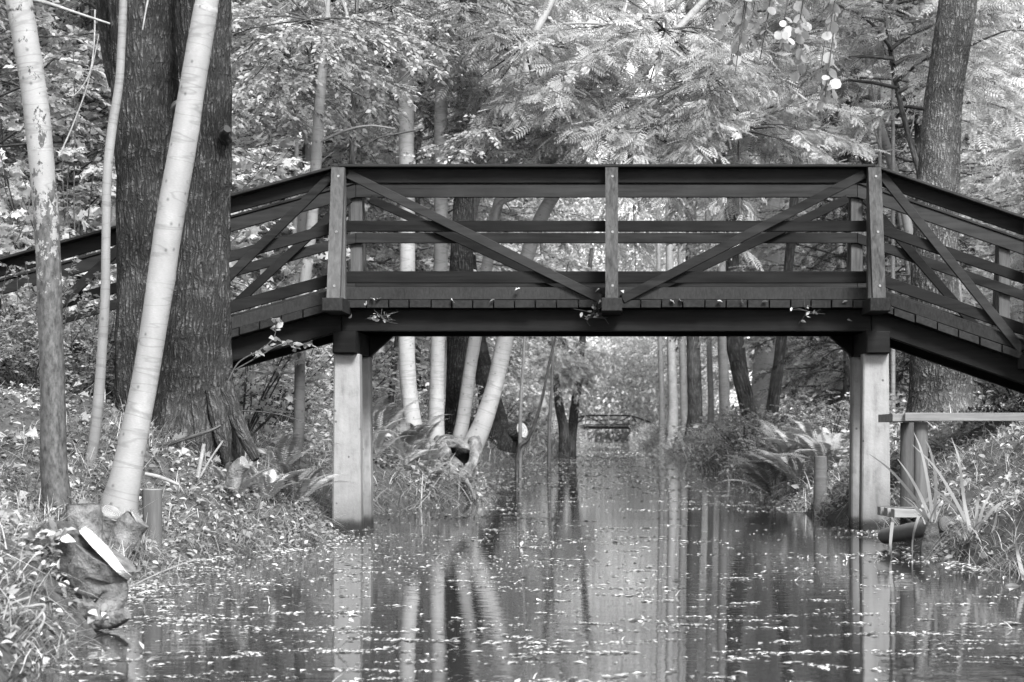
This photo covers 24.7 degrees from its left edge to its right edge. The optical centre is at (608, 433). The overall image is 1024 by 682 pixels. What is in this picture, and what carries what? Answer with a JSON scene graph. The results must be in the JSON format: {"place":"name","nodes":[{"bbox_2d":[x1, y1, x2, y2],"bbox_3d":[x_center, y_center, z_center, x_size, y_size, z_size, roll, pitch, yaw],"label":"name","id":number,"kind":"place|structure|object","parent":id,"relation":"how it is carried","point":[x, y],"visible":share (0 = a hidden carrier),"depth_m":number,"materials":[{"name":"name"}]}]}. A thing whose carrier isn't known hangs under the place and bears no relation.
{"place":"outdoors","nodes":[
{"label":"outdoors","id":0,"kind":"place"},
{"bbox_2d":[0,388,1023,681],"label":"ground","id":1,"kind":"structure","parent":0,"point":[84,626],"depth_m":14.49,"materials":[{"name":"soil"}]},
{"bbox_2d":[0,208,32,300],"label":"shrub","id":2,"kind":"object","parent":1,"relation":"on","point":[3,232],"visible":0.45,"depth_m":20.00,"materials":[{"name":"grey plant"}]},
{"bbox_2d":[7,583,48,634],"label":"fern","id":3,"kind":"object","parent":1,"relation":"on","point":[41,608],"visible":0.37,"depth_m":7.86,"materials":[{"name":"grey plant"}]},
{"bbox_2d":[5,0,71,513],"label":"pale tree","id":4,"kind":"object","parent":1,"relation":"on","point":[54,476],"visible":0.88,"depth_m":12.24,"materials":[{"name":"grey plant"}]},
{"bbox_2d":[0,255,100,388],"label":"shrub","id":5,"kind":"object","parent":1,"relation":"on","point":[30,363],"visible":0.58,"depth_m":16.78,"materials":[{"name":"grey plant"}]},
{"bbox_2d":[0,0,105,173],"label":"young tree","id":6,"kind":"object","parent":1,"relation":"on","point":[10,154],"visible":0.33,"depth_m":22.18,"materials":[{"name":"grey plant"}]},
{"bbox_2d":[0,0,116,340],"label":"young tree","id":7,"kind":"object","parent":1,"relation":"on","point":[54,62],"visible":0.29,"depth_m":21.68,"materials":[{"name":"grey plant"}]},
{"bbox_2d":[24,298,115,398],"bbox_3d":[-3.692,-0.552,16.478,1.133,0.788,1.179,0,0,-35],"label":"shrub","id":8,"kind":"object","parent":1,"relation":"on","point":[86,377],"visible":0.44,"depth_m":16.39,"materials":[{"name":"grey plant"}]},
{"bbox_2d":[21,521,135,630],"bbox_3d":[-2.047,0.569,8.764,0.681,0.482,0.323,0,0,34],"label":"cut log","id":9,"kind":"object","parent":1,"relation":"on","point":[106,576],"visible":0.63,"depth_m":8.63,"materials":[{"name":"wood"}]},
{"bbox_2d":[66,503,102,540],"bbox_3d":[-2.675,0.454,11.898,0.190,0.198,0.203,0,0,0],"label":"old stump","id":10,"kind":"object","parent":1,"relation":"on","point":[91,515],"visible":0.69,"depth_m":11.82,"materials":[{"name":"wood"}]},
{"bbox_2d":[84,0,127,469],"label":"sapling","id":11,"kind":"object","parent":1,"relation":"on","point":[97,407],"visible":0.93,"depth_m":13.88,"materials":[{"name":"grey plant"}]},
{"bbox_2d":[107,507,148,556],"bbox_3d":[-2.492,0.509,12.099,0.210,0.255,0.158,0,0,0],"label":"cut stub","id":12,"kind":"object","parent":1,"relation":"on","point":[131,526],"visible":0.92,"depth_m":12.04,"materials":[{"name":"grey plant"}]},
{"bbox_2d":[0,1,261,297],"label":"young tree","id":13,"kind":"object","parent":1,"relation":"on","point":[82,8],"visible":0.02,"depth_m":25.61,"materials":[{"name":"grey plant"}]},
{"bbox_2d":[0,0,274,317],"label":"young tree","id":14,"kind":"object","parent":1,"relation":"on","point":[60,21],"visible":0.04,"depth_m":24.54,"materials":[{"name":"grey plant"}]},
{"bbox_2d":[0,0,279,220],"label":"slender tree","id":15,"kind":"object","parent":1,"relation":"on","point":[44,48],"visible":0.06,"depth_m":23.40,"materials":[{"name":"grey plant"}]},
{"bbox_2d":[0,0,294,325],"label":"young tree","id":16,"kind":"object","parent":1,"relation":"on","point":[85,169],"visible":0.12,"depth_m":23.20,"materials":[{"name":"grey plant"}]},
{"bbox_2d":[142,489,162,554],"bbox_3d":[-2.464,0.475,12.600,0.108,0.356,0.106,0,0,0],"label":"wooden stake","id":17,"kind":"object","parent":1,"relation":"on","point":[152,498],"visible":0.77,"depth_m":12.56,"materials":[{"name":"wood"}]},
{"bbox_2d":[100,0,218,513],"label":"pale tree","id":18,"kind":"object","parent":1,"relation":"on","point":[121,492],"visible":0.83,"depth_m":12.54,"materials":[{"name":"grey plant"}]},
{"bbox_2d":[3,235,322,353],"bbox_3d":[-3.892,-0.885,19.820,2.487,1.667,2.469,0,0,-23],"label":"shrub","id":19,"kind":"object","parent":1,"relation":"on","point":[289,272],"visible":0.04,"depth_m":19.34,"materials":[{"name":"grey plant"}]},
{"bbox_2d":[0,104,332,324],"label":"shrub","id":20,"kind":"object","parent":1,"relation":"on","point":[19,169],"visible":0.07,"depth_m":21.64,"materials":[{"name":"grey plant"}]},
{"bbox_2d":[0,0,347,297],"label":"young tree","id":21,"kind":"object","parent":1,"relation":"on","point":[253,151],"visible":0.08,"depth_m":25.47,"materials":[{"name":"grey plant"}]},
{"bbox_2d":[96,0,258,482],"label":"dark tree","id":22,"kind":"object","parent":1,"relation":"on","point":[196,392],"visible":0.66,"depth_m":15.32,"materials":[{"name":"grey plant"}]},
{"bbox_2d":[0,131,369,359],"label":"shrub","id":23,"kind":"object","parent":1,"relation":"on","point":[69,152],"visible":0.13,"depth_m":20.64,"materials":[{"name":"grey plant"}]},
{"bbox_2d":[80,254,384,435],"bbox_3d":[-3.079,-0.771,20.151,2.665,1.663,2.645,0,0,40],"label":"shrub","id":24,"kind":"object","parent":1,"relation":"on","point":[277,374],"visible":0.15,"depth_m":20.00,"materials":[{"name":"grey plant"}]},
{"bbox_2d":[245,464,309,501],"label":"fern","id":25,"kind":"object","parent":1,"relation":"on","point":[268,481],"visible":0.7,"depth_m":15.35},
{"bbox_2d":[233,343,333,427],"bbox_3d":[-3.371,-0.552,22.972,1.688,1.319,1.678,0,0,-16],"label":"shrub","id":26,"kind":"object","parent":1,"relation":"on","point":[307,391],"visible":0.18,"depth_m":23.00,"materials":[{"name":"grey plant"}]},
{"bbox_2d":[256,433,344,471],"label":"fern","id":27,"kind":"object","parent":1,"relation":"on","point":[292,447],"visible":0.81,"depth_m":16.11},
{"bbox_2d":[258,459,356,502],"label":"fern","id":28,"kind":"object","parent":1,"relation":"on","point":[311,477],"visible":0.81,"depth_m":15.77,"materials":[{"name":"plant"}]},
{"bbox_2d":[179,0,460,470],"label":"sapling","id":29,"kind":"object","parent":1,"relation":"on","point":[317,95],"visible":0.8,"depth_m":19.89,"materials":[{"name":"grey plant"}]},
{"bbox_2d":[259,345,399,417],"bbox_3d":[-3.082,-0.529,26.453,1.890,1.154,1.878,0,0,-39],"label":"shrub","id":30,"kind":"object","parent":1,"relation":"on","point":[376,386],"visible":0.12,"depth_m":26.29,"materials":[{"name":"grey plant"}]},
{"bbox_2d":[231,0,433,377],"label":"young tree","id":31,"kind":"object","parent":1,"relation":"on","point":[372,209],"visible":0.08,"depth_m":32.36,"materials":[{"name":"grey plant"}]},
{"bbox_2d":[231,50,475,401],"bbox_3d":[-3.979,-3.408,33.551,3.998,7.188,3.917,0,0,-9],"label":"young tree","id":32,"kind":"object","parent":1,"relation":"on","point":[325,262],"visible":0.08,"depth_m":33.24,"materials":[{"name":"grey plant"}]},
{"bbox_2d":[239,6,476,385],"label":"young tree","id":33,"kind":"object","parent":1,"relation":"on","point":[424,250],"visible":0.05,"depth_m":40.56,"materials":[{"name":"grey plant"}]},
{"bbox_2d":[270,0,464,438],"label":"pale tree","id":34,"kind":"object","parent":1,"relation":"on","point":[407,373],"visible":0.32,"depth_m":24.92,"materials":[{"name":"grey plant"}]},
{"bbox_2d":[230,0,522,384],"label":"slender tree","id":35,"kind":"object","parent":1,"relation":"on","point":[310,7],"visible":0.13,"depth_m":27.24,"materials":[{"name":"grey plant"}]},
{"bbox_2d":[345,0,414,270],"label":"sapling","id":36,"kind":"object","parent":1,"relation":"on","point":[352,144],"visible":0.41,"depth_m":20.98,"materials":[{"name":"grey plant"}]},
{"bbox_2d":[231,0,560,297],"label":"leaning tree","id":37,"kind":"object","parent":1,"relation":"on","point":[302,221],"visible":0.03,"depth_m":28.33,"materials":[{"name":"grey plant"}]},
{"bbox_2d":[232,0,571,290],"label":"leaning tree","id":38,"kind":"object","parent":1,"relation":"on","point":[325,270],"visible":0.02,"depth_m":32.97,"materials":[{"name":"grey plant"}]},
{"bbox_2d":[380,417,435,456],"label":"fern","id":39,"kind":"object","parent":1,"relation":"on","point":[412,431],"visible":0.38,"depth_m":23.90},
{"bbox_2d":[252,0,588,402],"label":"leaning tree","id":40,"kind":"object","parent":1,"relation":"on","point":[380,155],"visible":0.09,"depth_m":37.47,"materials":[{"name":"grey plant"}]},
{"bbox_2d":[275,91,569,414],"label":"young tree","id":41,"kind":"object","parent":1,"relation":"on","point":[418,358],"visible":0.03,"depth_m":54.06,"materials":[{"name":"grey plant"}]},
{"bbox_2d":[237,0,609,267],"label":"leaning tree","id":42,"kind":"object","parent":1,"relation":"on","point":[380,212],"visible":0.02,"depth_m":39.53,"materials":[{"name":"grey plant"}]},
{"bbox_2d":[281,0,574,408],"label":"slender tree","id":43,"kind":"object","parent":1,"relation":"on","point":[419,127],"visible":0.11,"depth_m":28.58,"materials":[{"name":"grey plant"}]},
{"bbox_2d":[429,434,481,497],"bbox_3d":[-1.707,0.383,24.924,0.706,0.762,0.772,0,0,0],"label":"hollow stump","id":44,"kind":"object","parent":1,"relation":"on","point":[467,455],"visible":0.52,"depth_m":24.82,"materials":[{"name":"wood"}]},
{"bbox_2d":[457,0,889,470],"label":"pale tree","id":45,"kind":"object","parent":44,"relation":"on","point":[669,119],"visible":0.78,"depth_m":23.72,"materials":[{"name":"grey plant"}]},
{"bbox_2d":[444,0,476,434],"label":"dark tree","id":46,"kind":"object","parent":1,"relation":"on","point":[461,257],"visible":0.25,"depth_m":27.88,"materials":[{"name":"grey plant"}]},
{"bbox_2d":[384,0,563,441],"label":"pale tree","id":47,"kind":"object","parent":1,"relation":"on","point":[440,107],"visible":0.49,"depth_m":25.32,"materials":[{"name":"grey plant"}]},
{"bbox_2d":[473,251,515,459],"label":"dark tree","id":48,"kind":"object","parent":1,"relation":"on","point":[500,423],"visible":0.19,"depth_m":50.81,"materials":[{"name":"black plant"}]},
{"bbox_2d":[377,42,642,395],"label":"leaning tree","id":49,"kind":"object","parent":1,"relation":"on","point":[549,260],"visible":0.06,"depth_m":59.75,"materials":[{"name":"grey plant"}]},
{"bbox_2d":[0,164,1023,530],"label":"footbridge","id":50,"kind":"object","parent":1,"relation":"on","point":[544,302],"visible":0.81,"depth_m":17.59,"materials":[{"name":"wood"}]},
{"bbox_2d":[0,381,1023,576],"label":"undergrowth","id":51,"kind":"object","parent":1,"relation":"on","point":[482,483],"visible":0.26,"depth_m":19.81,"materials":[{"name":"grey plant"}]},
{"bbox_2d":[0,367,1023,675],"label":"leaf litter","id":52,"kind":"object","parent":1,"relation":"on","point":[34,539],"visible":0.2,"depth_m":13.80,"materials":[{"name":"plant"}]},
{"bbox_2d":[224,456,249,490],"bbox_3d":[-2.314,0.248,14.519,0.169,0.220,0.093,0,0,23],"label":"cut stub","id":53,"kind":"object","parent":52,"relation":"on","point":[238,468],"visible":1,"depth_m":14.48,"materials":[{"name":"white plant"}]},
{"bbox_2d":[497,422,527,452],"bbox_3d":[-1.672,0.064,39.987,0.556,0.536,0.362,0,0,40],"label":"sawn stump","id":54,"kind":"object","parent":1,"relation":"on","point":[508,440],"visible":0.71,"depth_m":39.88,"materials":[{"name":"wood"}]},
{"bbox_2d":[10,0,1021,440],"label":"distant woodland","id":55,"kind":"object","parent":1,"relation":"on","point":[624,384],"visible":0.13,"depth_m":235.55,"materials":[{"name":"grey plant"}]},
{"bbox_2d":[359,0,702,440],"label":"pale tree","id":56,"kind":"object","parent":1,"relation":"on","point":[453,153],"visible":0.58,"depth_m":24.54,"materials":[{"name":"grey plant"}]},
{"bbox_2d":[393,0,673,410],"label":"leaning tree","id":57,"kind":"object","parent":1,"relation":"on","point":[476,200],"visible":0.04,"depth_m":45.72,"materials":[{"name":"grey plant"}]},
{"bbox_2d":[515,261,568,480],"bbox_3d":[-1.036,-0.448,36.000,0.844,4.420,0.078,0,0,0],"label":"sapling","id":58,"kind":"object","parent":1,"relation":"on","point":[520,446],"visible":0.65,"depth_m":35.98,"materials":[{"name":"grey plant"}]},
{"bbox_2d":[521,243,588,457],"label":"dark tree","id":59,"kind":"object","parent":1,"relation":"on","point":[541,360],"visible":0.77,"depth_m":68.98,"materials":[{"name":"grey plant"}]},
{"bbox_2d":[540,248,607,456],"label":"dark tree","id":60,"kind":"object","parent":1,"relation":"on","point":[582,372],"visible":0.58,"depth_m":71.08,"materials":[{"name":"grey plant"}]},
{"bbox_2d":[568,415,654,439],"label":"footbridge","id":61,"kind":"object","parent":1,"relation":"on","point":[606,426],"visible":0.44,"depth_m":204.06,"materials":[{"name":"wood"}]},
{"bbox_2d":[655,0,665,448],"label":"tree trunk","id":62,"kind":"object","parent":1,"relation":"on","point":[661,371],"visible":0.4,"depth_m":95.91,"materials":[{"name":"grey plant"}]},
{"bbox_2d":[664,0,677,446],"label":"tree trunk","id":63,"kind":"object","parent":1,"relation":"on","point":[672,418],"visible":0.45,"depth_m":87.86,"materials":[{"name":"grey plant"}]},
{"bbox_2d":[626,200,735,396],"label":"leaning tree","id":64,"kind":"object","parent":1,"relation":"on","point":[649,355],"visible":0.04,"depth_m":221.95,"materials":[{"name":"grey plant"}]},
{"bbox_2d":[676,0,687,432],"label":"tree trunk","id":65,"kind":"object","parent":1,"relation":"on","point":[683,383],"visible":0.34,"depth_m":91.88,"materials":[{"name":"grey plant"}]},
{"bbox_2d":[684,0,701,441],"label":"tree trunk","id":66,"kind":"object","parent":1,"relation":"on","point":[694,385],"visible":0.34,"depth_m":77.81,"materials":[{"name":"grey plant"}]},
{"bbox_2d":[704,6,713,433],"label":"tree trunk","id":67,"kind":"object","parent":1,"relation":"on","point":[710,416],"visible":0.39,"depth_m":69.93,"materials":[{"name":"grey plant"}]},
{"bbox_2d":[716,3,729,435],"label":"tree trunk","id":68,"kind":"object","parent":1,"relation":"on","point":[724,387],"visible":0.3,"depth_m":61.89,"materials":[{"name":"grey plant"}]},
{"bbox_2d":[694,403,795,462],"bbox_3d":[2.129,0.008,34.929,1.310,0.958,1.362,0,0,31],"label":"shrub","id":69,"kind":"object","parent":1,"relation":"on","point":[747,430],"visible":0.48,"depth_m":34.81,"materials":[{"name":"grey plant"}]},
{"bbox_2d":[711,0,779,438],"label":"grey tree","id":70,"kind":"object","parent":1,"relation":"on","point":[736,352],"visible":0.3,"depth_m":43.88,"materials":[{"name":"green plant"}]},
{"bbox_2d":[717,450,791,496],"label":"fern","id":71,"kind":"object","parent":1,"relation":"on","point":[766,479],"visible":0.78,"depth_m":25.93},
{"bbox_2d":[751,0,780,426],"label":"pale tree","id":72,"kind":"object","parent":1,"relation":"on","point":[764,359],"visible":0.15,"depth_m":49.78,"materials":[{"name":"white wood"}]},
{"bbox_2d":[645,0,904,377],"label":"leaning tree","id":73,"kind":"object","parent":1,"relation":"on","point":[680,339],"visible":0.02,"depth_m":66.08,"materials":[{"name":"grey plant"}]},
{"bbox_2d":[714,0,841,109],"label":"alder tree","id":74,"kind":"object","parent":1,"relation":"on","point":[786,33],"visible":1,"depth_m":12.22,"materials":[{"name":"grey plant"}]},
{"bbox_2d":[725,400,839,447],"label":"shrub","id":75,"kind":"object","parent":1,"relation":"on","point":[747,423],"visible":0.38,"depth_m":30.05,"materials":[{"name":"grey plant"}]},
{"bbox_2d":[762,3,808,434],"bbox_3d":[3.030,-3.593,39.999,0.865,10.021,0.284,0,0,0],"label":"dark tree","id":76,"kind":"object","parent":1,"relation":"on","point":[774,390],"visible":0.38,"depth_m":39.92,"materials":[{"name":"grey plant"}]},
{"bbox_2d":[731,443,847,483],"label":"fern","id":77,"kind":"object","parent":1,"relation":"on","point":[796,472],"visible":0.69,"depth_m":24.94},
{"bbox_2d":[768,420,849,453],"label":"fern","id":78,"kind":"object","parent":1,"relation":"on","point":[806,428],"visible":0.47,"depth_m":25.86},
{"bbox_2d":[652,0,966,410],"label":"leaning tree","id":79,"kind":"object","parent":1,"relation":"on","point":[762,10],"visible":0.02,"depth_m":42.88,"materials":[{"name":"grey plant"}]},
{"bbox_2d":[776,433,848,471],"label":"fern","id":80,"kind":"object","parent":1,"relation":"on","point":[826,448],"visible":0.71,"depth_m":23.92,"materials":[{"name":"plant"}]},
{"bbox_2d":[646,0,996,298],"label":"leaning tree","id":81,"kind":"object","parent":1,"relation":"on","point":[774,27],"visible":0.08,"depth_m":36.06,"materials":[{"name":"grey plant"}]},
{"bbox_2d":[737,102,914,412],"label":"young tree","id":82,"kind":"object","parent":1,"relation":"on","point":[794,345],"visible":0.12,"depth_m":48.49,"materials":[{"name":"grey plant"}]},
{"bbox_2d":[774,389,889,445],"bbox_3d":[2.608,-0.095,26.935,1.312,0.827,1.365,0,0,10],"label":"shrub","id":83,"kind":"object","parent":1,"relation":"on","point":[841,421],"visible":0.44,"depth_m":26.79,"materials":[{"name":"grey plant"}]},
{"bbox_2d":[663,1,1011,412],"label":"young tree","id":84,"kind":"object","parent":1,"relation":"on","point":[768,344],"visible":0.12,"depth_m":41.81,"materials":[{"name":"grey plant"}]},
{"bbox_2d":[771,55,908,426],"bbox_3d":[3.451,-2.495,33.896,2.514,6.187,2.276,0,0,-32],"label":"conifer","id":85,"kind":"object","parent":1,"relation":"on","point":[846,374],"visible":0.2,"depth_m":33.98,"materials":[{"name":"grey plant"}]},
{"bbox_2d":[661,0,1023,173],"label":"slender tree","id":86,"kind":"object","parent":1,"relation":"on","point":[922,59],"visible":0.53,"depth_m":25.39,"materials":[{"name":"grey plant"}]},
{"bbox_2d":[683,0,1023,274],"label":"leaning tree","id":87,"kind":"object","parent":1,"relation":"on","point":[971,125],"visible":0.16,"depth_m":32.45,"materials":[{"name":"grey plant"}]},
{"bbox_2d":[739,94,974,415],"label":"young tree","id":88,"kind":"object","parent":1,"relation":"on","point":[782,258],"visible":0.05,"depth_m":52.15,"materials":[{"name":"grey plant"}]},
{"bbox_2d":[708,0,1023,393],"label":"young tree","id":89,"kind":"object","parent":1,"relation":"on","point":[965,296],"visible":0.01,"depth_m":44.37,"materials":[{"name":"grey plant"}]},
{"bbox_2d":[748,0,1023,301],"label":"leaning tree","id":90,"kind":"object","parent":1,"relation":"on","point":[991,102],"visible":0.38,"depth_m":29.16,"materials":[{"name":"grey plant"}]},
{"bbox_2d":[871,1,914,413],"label":"sapling","id":91,"kind":"object","parent":1,"relation":"on","point":[892,149],"visible":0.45,"depth_m":29.98,"materials":[{"name":"grey plant"}]},
{"bbox_2d":[871,433,948,556],"bbox_3d":[1.903,0.437,13.986,0.521,0.886,0.537,0,0,29],"label":"sedge clump","id":92,"kind":"object","parent":1,"relation":"on","point":[928,542],"visible":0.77,"depth_m":13.88,"materials":[{"name":"grey plant"}]},
{"bbox_2d":[825,0,1005,413],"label":"conifer","id":93,"kind":"object","parent":1,"relation":"on","point":[916,128],"visible":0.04,"depth_m":35.93,"materials":[{"name":"grey plant"}]},
{"bbox_2d":[903,0,978,431],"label":"tree","id":94,"kind":"object","parent":1,"relation":"on","point":[934,388],"visible":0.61,"depth_m":21.83,"materials":[{"name":"grey plant"}]},
{"bbox_2d":[877,413,1023,542],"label":"landing stage","id":95,"kind":"object","parent":1,"relation":"on","point":[911,461],"visible":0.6,"depth_m":15.02,"materials":[{"name":"wood"}]},
{"bbox_2d":[900,27,1023,399],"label":"young tree","id":96,"kind":"object","parent":1,"relation":"on","point":[979,182],"visible":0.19,"depth_m":38.74,"materials":[{"name":"grey plant"}]},
{"bbox_2d":[907,1,1023,390],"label":"young tree","id":97,"kind":"object","parent":1,"relation":"on","point":[988,257],"visible":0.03,"depth_m":42.82,"materials":[{"name":"grey plant"}]},
{"bbox_2d":[913,440,1023,557],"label":"sedge clump","id":98,"kind":"object","parent":1,"relation":"on","point":[977,522],"visible":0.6,"depth_m":13.19,"materials":[{"name":"grey plant"}]},
{"bbox_2d":[952,392,1023,430],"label":"ivy","id":99,"kind":"object","parent":1,"relation":"on","point":[991,408],"visible":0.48,"depth_m":19.97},
{"bbox_2d":[959,89,1023,395],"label":"young tree","id":100,"kind":"object","parent":1,"relation":"on","point":[998,180],"visible":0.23,"depth_m":34.75,"materials":[{"name":"grey plant"}]},
{"bbox_2d":[964,75,1023,336],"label":"young tree","id":101,"kind":"object","parent":1,"relation":"on","point":[977,247],"visible":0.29,"depth_m":35.35,"materials":[{"name":"grey plant"}]},
{"bbox_2d":[980,141,1023,315],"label":"young tree","id":102,"kind":"object","parent":1,"relation":"on","point":[1011,156],"visible":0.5,"depth_m":31.09,"materials":[{"name":"grey plant"}]},
{"bbox_2d":[4,440,1023,681],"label":"water","id":103,"kind":"structure","parent":0,"point":[439,607],"depth_m":10.17,"materials":[{"name":"grey liquid"}]},
{"bbox_2d":[42,442,1023,681],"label":"floating debris","id":104,"kind":"object","parent":103,"relation":"on","point":[154,584],"visible":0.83,"depth_m":10.95,"materials":[{"name":"grey plant"}]},
{"bbox_2d":[813,456,826,515],"bbox_3d":[1.856,0.524,20.500,0.123,0.654,0.128,0,0,0],"label":"wooden stake","id":105,"kind":"object","parent":103,"relation":"in","point":[820,474],"visible":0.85,"depth_m":20.45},
{"bbox_2d":[878,516,952,543],"bbox_3d":[1.888,0.603,14.543,0.130,0.218,1.144,0,0,-12],"label":"driftwood log","id":106,"kind":"object","parent":103,"relation":"on","point":[903,532],"visible":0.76,"depth_m":14.46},
{"bbox_2d":[476,0,979,434],"label":"sky","id":107,"kind":"structure","parent":0,"point":[575,19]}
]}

